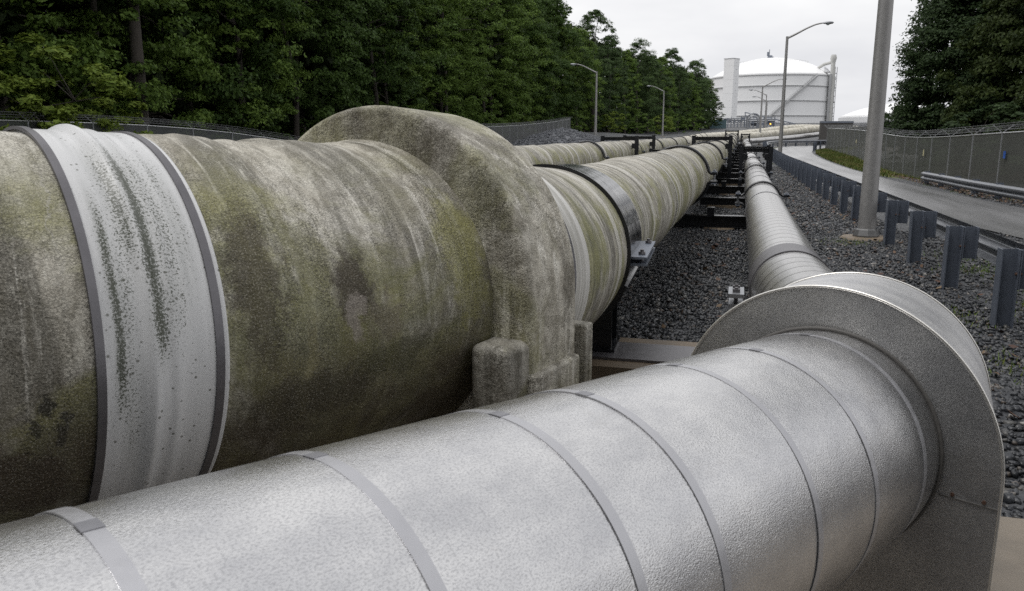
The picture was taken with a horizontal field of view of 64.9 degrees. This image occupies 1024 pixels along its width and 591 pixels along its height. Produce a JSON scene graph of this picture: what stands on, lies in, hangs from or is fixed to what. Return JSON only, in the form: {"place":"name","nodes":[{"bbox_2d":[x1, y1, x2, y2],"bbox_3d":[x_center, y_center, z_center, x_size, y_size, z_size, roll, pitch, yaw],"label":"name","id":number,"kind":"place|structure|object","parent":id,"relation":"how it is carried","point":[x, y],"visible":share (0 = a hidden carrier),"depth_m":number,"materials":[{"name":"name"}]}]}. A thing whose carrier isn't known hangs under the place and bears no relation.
{"place":"outdoors","nodes":[
{"label":"outdoors","id":0,"kind":"place"},
{"bbox_2d":[122,122,1023,518],"bbox_3d":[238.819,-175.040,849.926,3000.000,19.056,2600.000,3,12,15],"label":"ground","id":1,"kind":"structure","parent":0,"point":[878,216],"depth_m":11.02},
{"bbox_2d":[0,70,84,130],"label":"shrub","id":2,"kind":"object","parent":1,"relation":"on","point":[21,86],"visible":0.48,"depth_m":28.18,"materials":[{"name":"green plant"}]},
{"bbox_2d":[0,0,130,128],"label":"tree","id":3,"kind":"object","parent":1,"relation":"on","point":[110,54],"visible":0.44,"depth_m":32.61,"materials":[{"name":"green plant"}]},
{"bbox_2d":[0,32,153,133],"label":"shrub","id":4,"kind":"object","parent":1,"relation":"on","point":[117,85],"visible":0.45,"depth_m":29.83,"materials":[{"name":"green plant"}]},
{"bbox_2d":[0,0,198,118],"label":"tree","id":5,"kind":"object","parent":1,"relation":"on","point":[149,65],"visible":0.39,"depth_m":36.01,"materials":[{"name":"green plant"}]},
{"bbox_2d":[53,91,147,131],"bbox_3d":[-17.082,-6.691,33.472,5.542,3.557,4.538,7,13,30],"label":"shrub","id":6,"kind":"object","parent":1,"relation":"on","point":[100,102],"visible":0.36,"depth_m":32.49,"materials":[{"name":"green plant"}]},
{"bbox_2d":[20,0,224,134],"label":"tree","id":7,"kind":"object","parent":1,"relation":"on","point":[183,54],"visible":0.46,"depth_m":40.49,"materials":[{"name":"green plant"}]},
{"bbox_2d":[127,0,149,131],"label":"tree","id":8,"kind":"object","parent":1,"relation":"on","point":[136,44],"visible":0.28,"depth_m":36.00,"materials":[{"name":"brown plant"}]},
{"bbox_2d":[102,0,306,139],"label":"tree","id":9,"kind":"object","parent":1,"relation":"on","point":[269,77],"visible":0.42,"depth_m":44.87,"materials":[{"name":"green plant"}]},
{"bbox_2d":[143,0,317,138],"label":"tree","id":10,"kind":"object","parent":1,"relation":"on","point":[281,68],"visible":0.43,"depth_m":46.73,"materials":[{"name":"green plant"}]},
{"bbox_2d":[0,110,570,141],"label":"chain link fence","id":11,"kind":"object","parent":1,"relation":"on","point":[211,132],"visible":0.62,"depth_m":37.35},
{"bbox_2d":[226,0,361,139],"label":"tree","id":12,"kind":"object","parent":1,"relation":"on","point":[336,76],"visible":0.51,"depth_m":52.65,"materials":[{"name":"green plant"}]},
{"bbox_2d":[213,0,380,136],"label":"tree","id":13,"kind":"object","parent":1,"relation":"on","point":[331,17],"visible":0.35,"depth_m":55.49,"materials":[{"name":"green plant"}]},
{"bbox_2d":[272,0,401,118],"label":"tree","id":14,"kind":"object","parent":1,"relation":"on","point":[367,99],"visible":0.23,"depth_m":61.10,"materials":[{"name":"green plant"}]},
{"bbox_2d":[328,0,428,112],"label":"tree","id":15,"kind":"object","parent":1,"relation":"on","point":[405,11],"visible":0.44,"depth_m":63.83,"materials":[{"name":"green plant"}]},
{"bbox_2d":[341,0,444,109],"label":"tree","id":16,"kind":"object","parent":1,"relation":"on","point":[423,74],"visible":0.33,"depth_m":68.75,"materials":[{"name":"green plant"}]},
{"bbox_2d":[328,0,460,110],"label":"tree","id":17,"kind":"object","parent":1,"relation":"on","point":[429,9],"visible":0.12,"depth_m":72.46,"materials":[{"name":"green plant"}]},
{"bbox_2d":[379,0,466,114],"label":"tree","id":18,"kind":"object","parent":1,"relation":"on","point":[439,88],"visible":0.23,"depth_m":75.54,"materials":[{"name":"green plant"}]},
{"bbox_2d":[297,105,592,411],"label":"anchor block","id":19,"kind":"structure","parent":1,"relation":"on","point":[540,340],"depth_m":2.67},
{"bbox_2d":[425,0,482,120],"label":"tree","id":20,"kind":"object","parent":1,"relation":"on","point":[459,46],"visible":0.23,"depth_m":84.32,"materials":[{"name":"green plant"}]},
{"bbox_2d":[401,0,507,122],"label":"tree","id":21,"kind":"object","parent":1,"relation":"on","point":[482,77],"visible":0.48,"depth_m":78.89,"materials":[{"name":"green plant"}]},
{"bbox_2d":[430,0,496,121],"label":"tree","id":22,"kind":"object","parent":1,"relation":"on","point":[481,46],"visible":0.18,"depth_m":89.19,"materials":[{"name":"green plant"}]},
{"bbox_2d":[451,0,529,128],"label":"tree","id":23,"kind":"object","parent":1,"relation":"on","point":[509,32],"visible":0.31,"depth_m":91.75,"materials":[{"name":"green plant"}]},
{"bbox_2d":[479,115,510,139],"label":"shrub","id":24,"kind":"object","parent":1,"relation":"on","point":[499,119],"visible":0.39,"depth_m":89.61,"materials":[{"name":"green plant"}]},
{"bbox_2d":[448,0,547,123],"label":"tree","id":25,"kind":"object","parent":1,"relation":"on","point":[520,23],"visible":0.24,"depth_m":99.50,"materials":[{"name":"green plant"}]},
{"bbox_2d":[462,0,534,130],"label":"tree","id":26,"kind":"object","parent":1,"relation":"on","point":[512,108],"visible":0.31,"depth_m":96.89,"materials":[{"name":"green plant"}]},
{"bbox_2d":[472,0,541,133],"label":"tree","id":27,"kind":"object","parent":1,"relation":"on","point":[513,2],"visible":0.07,"depth_m":103.94,"materials":[{"name":"green plant"}]},
{"bbox_2d":[0,0,1021,139],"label":"woodland","id":28,"kind":"object","parent":1,"relation":"on","point":[8,23],"visible":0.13,"depth_m":54.38,"materials":[{"name":"green plant"}]},
{"bbox_2d":[499,0,559,131],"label":"tree","id":29,"kind":"object","parent":1,"relation":"on","point":[536,109],"visible":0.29,"depth_m":107.41,"materials":[{"name":"green plant"}]},
{"bbox_2d":[498,0,564,132],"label":"tree","id":30,"kind":"object","parent":1,"relation":"on","point":[550,102],"visible":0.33,"depth_m":110.61,"materials":[{"name":"green plant"}]},
{"bbox_2d":[521,0,560,126],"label":"tree","id":31,"kind":"object","parent":1,"relation":"on","point":[536,42],"visible":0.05,"depth_m":115.21,"materials":[{"name":"green plant"}]},
{"bbox_2d":[525,0,566,128],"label":"tree","id":32,"kind":"object","parent":1,"relation":"on","point":[558,115],"visible":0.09,"depth_m":119.14,"materials":[{"name":"green plant"}]},
{"bbox_2d":[510,127,608,145],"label":"rock pile","id":33,"kind":"object","parent":1,"relation":"on","point":[562,135],"visible":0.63,"depth_m":79.50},
{"bbox_2d":[540,0,582,128],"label":"tree","id":34,"kind":"object","parent":1,"relation":"on","point":[571,50],"visible":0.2,"depth_m":127.53,"materials":[{"name":"green plant"}]},
{"bbox_2d":[528,0,598,129],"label":"tree","id":35,"kind":"object","parent":1,"relation":"on","point":[557,5],"visible":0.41,"depth_m":124.29,"materials":[{"name":"green plant"}]},
{"bbox_2d":[556,109,588,130],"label":"shrub","id":36,"kind":"object","parent":1,"relation":"on","point":[577,115],"visible":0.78,"depth_m":124.78,"materials":[{"name":"green plant"}]},
{"bbox_2d":[557,26,606,129],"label":"tree","id":37,"kind":"object","parent":1,"relation":"on","point":[583,32],"visible":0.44,"depth_m":135.89,"materials":[{"name":"green plant"}]},
{"bbox_2d":[570,63,596,135],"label":"lamp post","id":38,"kind":"object","parent":1,"relation":"on","point":[595,124],"visible":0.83,"depth_m":83.36,"materials":[{"name":"metal"}]},
{"bbox_2d":[566,9,628,131],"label":"tree","id":39,"kind":"object","parent":1,"relation":"on","point":[598,16],"visible":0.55,"depth_m":142.67,"materials":[{"name":"green plant"}]},
{"bbox_2d":[582,37,629,132],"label":"tree","id":40,"kind":"object","parent":1,"relation":"on","point":[616,42],"visible":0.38,"depth_m":152.01,"materials":[{"name":"green plant"}]},
{"bbox_2d":[600,111,626,132],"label":"shrub","id":41,"kind":"object","parent":1,"relation":"on","point":[612,124],"visible":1,"depth_m":136.56,"materials":[{"name":"green plant"}]},
{"bbox_2d":[600,136,638,154],"bbox_3d":[4.140,-5.294,31.096,1.460,1.720,0.220,3,12,15],"label":"gantry frame","id":42,"kind":"object","parent":1,"relation":"on","point":[635,145],"visible":0.52,"depth_m":30.85,"materials":[{"name":"black paint"}]},
{"bbox_2d":[611,50,643,133],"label":"tree","id":43,"kind":"object","parent":1,"relation":"on","point":[632,67],"visible":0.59,"depth_m":162.39,"materials":[{"name":"green plant"}]},
{"bbox_2d":[620,112,655,134],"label":"shrub","id":44,"kind":"object","parent":1,"relation":"on","point":[640,126],"visible":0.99,"depth_m":144.99,"materials":[{"name":"green plant"}]},
{"bbox_2d":[623,135,655,149],"bbox_3d":[5.786,-6.428,36.753,1.460,1.750,0.220,3,12,15],"label":"gantry frame","id":45,"kind":"object","parent":1,"relation":"on","point":[653,138],"visible":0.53,"depth_m":36.45,"materials":[{"name":"black paint"}]},
{"bbox_2d":[615,38,665,133],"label":"tree","id":46,"kind":"object","parent":1,"relation":"on","point":[644,52],"visible":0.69,"depth_m":169.28,"materials":[{"name":"green plant"}]},
{"bbox_2d":[592,337,697,379],"bbox_3d":[0.474,0.535,5.703,3.400,0.362,0.800,3,12,15],"label":"support footing","id":47,"kind":"object","parent":1,"relation":"on","point":[628,354],"visible":0.14,"depth_m":5.45,"materials":[{"name":"concrete"}]},
{"bbox_2d":[592,266,637,351],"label":"support column","id":48,"kind":"structure","parent":47,"relation":"on","point":[605,338],"depth_m":5.52,"materials":[{"name":"metal"}]},
{"bbox_2d":[0,124,856,523],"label":"pipeline","id":49,"kind":"object","parent":48,"relation":"on","point":[176,306],"visible":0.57,"depth_m":2.00,"materials":[{"name":"metal"}]},
{"bbox_2d":[533,164,654,322],"bbox_3d":[0.298,-0.344,5.459,1.280,1.107,0.903,3,11,13],"label":"band clamp","id":50,"kind":"object","parent":49,"relation":"attached to","point":[639,252],"visible":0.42,"depth_m":5.12,"materials":[{"name":"metal"}]},
{"bbox_2d":[629,53,673,132],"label":"tree","id":51,"kind":"object","parent":1,"relation":"on","point":[658,66],"visible":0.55,"depth_m":174.72,"materials":[{"name":"green plant"}]},
{"bbox_2d":[642,57,678,131],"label":"tree","id":52,"kind":"object","parent":1,"relation":"on","point":[664,60],"visible":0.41,"depth_m":184.59,"materials":[{"name":"green plant"}]},
{"bbox_2d":[648,114,675,134],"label":"shrub","id":53,"kind":"object","parent":1,"relation":"on","point":[668,126],"visible":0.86,"depth_m":158.26,"materials":[{"name":"green plant"}]},
{"bbox_2d":[656,47,695,131],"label":"tree","id":54,"kind":"object","parent":1,"relation":"on","point":[669,54],"visible":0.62,"depth_m":193.69,"materials":[{"name":"green plant"}]},
{"bbox_2d":[664,65,691,130],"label":"tree","id":55,"kind":"object","parent":1,"relation":"on","point":[679,87],"visible":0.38,"depth_m":202.85,"materials":[{"name":"green plant"}]},
{"bbox_2d":[665,113,691,132],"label":"shrub","id":56,"kind":"object","parent":1,"relation":"on","point":[676,120],"visible":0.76,"depth_m":177.29,"materials":[{"name":"green plant"}]},
{"bbox_2d":[677,71,703,130],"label":"tree","id":57,"kind":"object","parent":1,"relation":"on","point":[697,97],"visible":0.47,"depth_m":210.62,"materials":[{"name":"green plant"}]},
{"bbox_2d":[680,112,706,131],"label":"shrub","id":58,"kind":"object","parent":1,"relation":"on","point":[698,125],"visible":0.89,"depth_m":195.20,"materials":[{"name":"green plant"}]},
{"bbox_2d":[672,59,715,129],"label":"tree","id":59,"kind":"object","parent":1,"relation":"on","point":[698,65],"visible":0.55,"depth_m":218.20,"materials":[{"name":"green plant"}]},
{"bbox_2d":[692,80,716,129],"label":"tree","id":60,"kind":"object","parent":1,"relation":"on","point":[710,107],"visible":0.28,"depth_m":227.63,"materials":[{"name":"green plant"}]},
{"bbox_2d":[699,79,719,127],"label":"tree","id":61,"kind":"object","parent":1,"relation":"on","point":[714,91],"visible":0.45,"depth_m":232.92,"materials":[{"name":"green plant"}]},
{"bbox_2d":[674,207,745,230],"bbox_3d":[2.031,-1.511,15.519,6.133,0.583,0.600,3,12,15],"label":"pipe support","id":62,"kind":"object","parent":1,"relation":"on","point":[709,219],"visible":0.15,"depth_m":15.01,"materials":[{"name":"black paint"}]},
{"bbox_2d":[662,145,717,204],"bbox_3d":[3.095,-2.207,14.991,1.410,1.176,0.200,3,12,16],"label":"pipe clamp","id":63,"kind":"object","parent":62,"relation":"attached to","point":[714,173],"visible":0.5,"depth_m":14.77,"materials":[{"name":"metal"}]},
{"bbox_2d":[735,181,789,207],"bbox_3d":[4.589,-1.759,14.777,0.950,0.680,0.200,3,12,15],"label":"pipe clamp","id":64,"kind":"object","parent":62,"relation":"attached to","point":[738,194],"visible":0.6,"depth_m":14.69,"materials":[{"name":"metal"}]},
{"bbox_2d":[698,92,725,128],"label":"tree","id":65,"kind":"object","parent":1,"relation":"on","point":[721,107],"visible":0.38,"depth_m":232.86,"materials":[{"name":"green plant"}]},
{"bbox_2d":[692,135,732,177],"bbox_3d":[7.358,-5.026,29.717,1.460,1.730,0.220,3,12,15],"label":"gantry frame","id":66,"kind":"object","parent":1,"relation":"on","point":[729,145],"visible":0.61,"depth_m":29.50,"materials":[{"name":"black paint"}]},
{"bbox_2d":[700,197,744,208],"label":"sleeper beam","id":67,"kind":"structure","parent":1,"relation":"on","point":[725,202],"depth_m":19.44,"materials":[{"name":"metal"}]},
{"bbox_2d":[702,181,744,195],"bbox_3d":[4.546,-3.250,24.302,6.185,0.586,0.600,3,12,15],"label":"pipe support","id":68,"kind":"object","parent":1,"relation":"on","point":[723,189],"visible":0.15,"depth_m":23.79,"materials":[{"name":"black paint"}]},
{"bbox_2d":[693,142,727,176],"bbox_3d":[5.669,-3.965,23.858,1.410,1.176,0.200,3,12,16],"label":"pipe clamp","id":69,"kind":"object","parent":68,"relation":"attached to","point":[723,158],"visible":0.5,"depth_m":23.64,"materials":[{"name":"metal"}]},
{"bbox_2d":[739,164,772,180],"bbox_3d":[7.104,-3.482,23.462,0.950,0.680,0.200,3,12,16],"label":"pipe clamp","id":70,"kind":"object","parent":68,"relation":"attached to","point":[741,173],"visible":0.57,"depth_m":23.35,"materials":[{"name":"metal"}]},
{"bbox_2d":[715,173,744,178],"bbox_3d":[7.067,-4.974,32.981,6.147,0.602,0.600,3,12,15],"label":"pipe support","id":71,"kind":"object","parent":1,"relation":"on","point":[724,175],"visible":0.02,"depth_m":32.50,"materials":[{"name":"black paint"}]},
{"bbox_2d":[514,124,811,164],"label":"pipeline","id":72,"kind":"object","parent":71,"relation":"on","point":[572,153],"visible":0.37,"depth_m":23.57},
{"bbox_2d":[715,178,744,185],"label":"sleeper beam","id":73,"kind":"structure","parent":1,"relation":"on","point":[731,182],"depth_m":28.13,"materials":[{"name":"metal"}]},
{"bbox_2d":[721,58,739,123],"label":"white tower","id":74,"kind":"structure","parent":1,"relation":"on","point":[730,84],"depth_m":410.51,"materials":[{"name":"paint"}]},
{"bbox_2d":[723,162,744,168],"bbox_3d":[9.573,-6.703,41.663,6.119,0.623,0.600,3,12,15],"label":"pipe support","id":75,"kind":"object","parent":1,"relation":"on","point":[733,166],"visible":0.02,"depth_m":41.16,"materials":[{"name":"black paint"}]},
{"bbox_2d":[0,132,943,590],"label":"pipeline","id":76,"kind":"object","parent":75,"relation":"on","point":[806,458],"visible":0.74,"depth_m":1.17,"materials":[{"name":"metal"}]},
{"bbox_2d":[728,284,743,307],"bbox_3d":[1.639,0.194,5.928,0.110,0.540,0.300,3,12,15],"label":"pipe bracket","id":77,"kind":"object","parent":76,"relation":"attached to","point":[735,294],"visible":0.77,"depth_m":5.80,"materials":[{"name":"metal"}]},
{"bbox_2d":[721,116,748,126],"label":"pipe rack","id":78,"kind":"object","parent":1,"relation":"on","point":[729,120],"visible":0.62,"depth_m":273.50,"materials":[{"name":"grey metal"}]},
{"bbox_2d":[740,145,770,171],"bbox_3d":[8.268,-4.418,27.468,1.020,1.410,0.220,3,12,15],"label":"gantry frame","id":79,"kind":"object","parent":1,"relation":"on","point":[764,153],"visible":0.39,"depth_m":27.29,"materials":[{"name":"black paint"}]},
{"bbox_2d":[738,146,773,185],"bbox_3d":[7.615,-3.960,25.204,1.020,1.390,0.220,3,12,15],"label":"gantry frame","id":80,"kind":"object","parent":1,"relation":"on","point":[744,156],"visible":0.8,"depth_m":25.11,"materials":[{"name":"black paint"}]},
{"bbox_2d":[746,117,774,127],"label":"pipe rack","id":81,"kind":"object","parent":1,"relation":"on","point":[753,121],"visible":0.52,"depth_m":261.90,"materials":[{"name":"grey metal"}]},
{"bbox_2d":[758,78,786,144],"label":"lamp post","id":82,"kind":"object","parent":1,"relation":"on","point":[762,104],"visible":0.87,"depth_m":99.72,"materials":[{"name":"metal"}]},
{"bbox_2d":[709,49,837,122],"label":"storage tank","id":83,"kind":"object","parent":1,"relation":"on","point":[809,92],"visible":0.81,"depth_m":444.19,"materials":[{"name":"metal"}]},
{"bbox_2d":[778,21,833,152],"bbox_3d":[19.238,-13.372,53.280,3.220,9.043,0.799,3,12,15],"label":"lamp post","id":84,"kind":"object","parent":1,"relation":"on","point":[780,143],"visible":0.9,"depth_m":53.43,"materials":[{"name":"metal"}]},
{"bbox_2d":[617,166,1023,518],"bbox_3d":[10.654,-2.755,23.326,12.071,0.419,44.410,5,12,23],"label":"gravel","id":85,"kind":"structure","parent":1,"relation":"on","point":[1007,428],"depth_m":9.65,"materials":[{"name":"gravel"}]},
{"bbox_2d":[819,121,853,142],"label":"retaining wall","id":86,"kind":"structure","parent":1,"relation":"on","point":[822,131],"depth_m":100.40,"materials":[{"name":"grey concrete"}]},
{"bbox_2d":[661,173,1022,417],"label":"fallen leaves","id":87,"kind":"object","parent":1,"relation":"on","point":[840,214],"visible":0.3,"depth_m":12.53,"materials":[{"name":"brown plant"}]},
{"bbox_2d":[839,0,893,241],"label":"lamp post","id":88,"kind":"object","parent":1,"relation":"on","point":[866,230],"visible":0.91,"depth_m":13.15,"materials":[{"name":"metal"}]},
{"bbox_2d":[838,103,925,121],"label":"storage tank","id":89,"kind":"object","parent":1,"relation":"on","point":[860,115],"visible":0.15,"depth_m":482.58,"materials":[{"name":"metal"}]},
{"bbox_2d":[761,160,1023,386],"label":"weeds","id":90,"kind":"object","parent":1,"relation":"on","point":[986,270],"visible":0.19,"depth_m":8.18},
{"bbox_2d":[763,138,1023,327],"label":"guardrail","id":91,"kind":"object","parent":1,"relation":"on","point":[1004,255],"visible":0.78,"depth_m":10.79,"materials":[{"name":"metal"}]},
{"bbox_2d":[882,107,949,160],"bbox_3d":[26.239,-10.355,51.934,5.446,3.556,6.651,-10,15,-41],"label":"shrub","id":92,"kind":"object","parent":1,"relation":"on","point":[910,135],"visible":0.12,"depth_m":51.27,"materials":[{"name":"green plant"}]},
{"bbox_2d":[883,94,955,141],"bbox_3d":[29.624,-12.018,56.062,8.607,4.603,7.048,0,11,-1],"label":"shrub","id":93,"kind":"object","parent":1,"relation":"on","point":[887,120],"visible":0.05,"depth_m":57.06,"materials":[{"name":"green plant"}]},
{"bbox_2d":[825,122,1023,187],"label":"chain link fence","id":94,"kind":"object","parent":1,"relation":"on","point":[1008,162],"visible":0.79,"depth_m":34.63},
{"bbox_2d":[897,103,1005,165],"bbox_3d":[25.426,-9.153,45.902,7.042,3.766,5.766,-2,11,-9],"label":"shrub","id":95,"kind":"object","parent":1,"relation":"on","point":[920,124],"visible":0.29,"depth_m":45.62,"materials":[{"name":"green plant"}]},
{"bbox_2d":[883,0,1023,154],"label":"tree","id":96,"kind":"object","parent":1,"relation":"on","point":[913,86],"visible":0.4,"depth_m":47.27,"materials":[{"name":"green plant"}]},
{"bbox_2d":[884,0,1023,151],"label":"tree","id":97,"kind":"object","parent":1,"relation":"on","point":[930,98],"visible":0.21,"depth_m":48.27,"materials":[{"name":"green plant"}]},
{"bbox_2d":[920,171,1023,203],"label":"guardrail","id":98,"kind":"object","parent":1,"relation":"on","point":[996,190],"visible":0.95,"depth_m":23.53,"materials":[{"name":"metal"}]},
{"bbox_2d":[931,103,1023,173],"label":"shrub","id":99,"kind":"object","parent":1,"relation":"on","point":[962,117],"visible":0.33,"depth_m":40.48,"materials":[{"name":"green plant"}]},
{"bbox_2d":[931,11,1023,130],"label":"tree","id":100,"kind":"object","parent":1,"relation":"on","point":[1007,54],"visible":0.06,"depth_m":50.17,"materials":[{"name":"green plant"}]},
{"bbox_2d":[934,0,1023,149],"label":"tree","id":101,"kind":"object","parent":1,"relation":"on","point":[990,61],"visible":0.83,"depth_m":42.58,"materials":[{"name":"green plant"}]},
{"bbox_2d":[961,25,1023,141],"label":"tree","id":102,"kind":"object","parent":1,"relation":"on","point":[1018,31],"visible":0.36,"depth_m":40.12,"materials":[{"name":"green plant"}]},
{"bbox_2d":[963,96,1023,175],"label":"shrub","id":103,"kind":"object","parent":1,"relation":"on","point":[1006,106],"visible":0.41,"depth_m":34.54,"materials":[{"name":"green plant"}]},
{"bbox_2d":[991,516,1023,590],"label":"concrete slab","id":104,"kind":"structure","parent":1,"relation":"on","point":[1008,573],"depth_m":3.21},
{"bbox_2d":[691,272,1004,590],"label":"anchor cover","id":105,"kind":"object","parent":104,"relation":"on","point":[947,540],"visible":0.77,"depth_m":2.06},
{"bbox_2d":[991,77,1023,138],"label":"tree","id":106,"kind":"object","parent":1,"relation":"on","point":[1017,119],"visible":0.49,"depth_m":35.41,"materials":[{"name":"green plant"}]},
{"bbox_2d":[562,0,959,120],"label":"sky","id":107,"kind":"structure","parent":0,"point":[713,31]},
{"bbox_2d":[815,147,919,178],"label":"grass","id":108,"kind":"structure","parent":0,"point":[846,160],"depth_m":51.90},
{"bbox_2d":[775,142,1023,238],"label":"road","id":109,"kind":"structure","parent":0,"point":[997,217],"depth_m":20.27,"materials":[{"name":"asphalt"}]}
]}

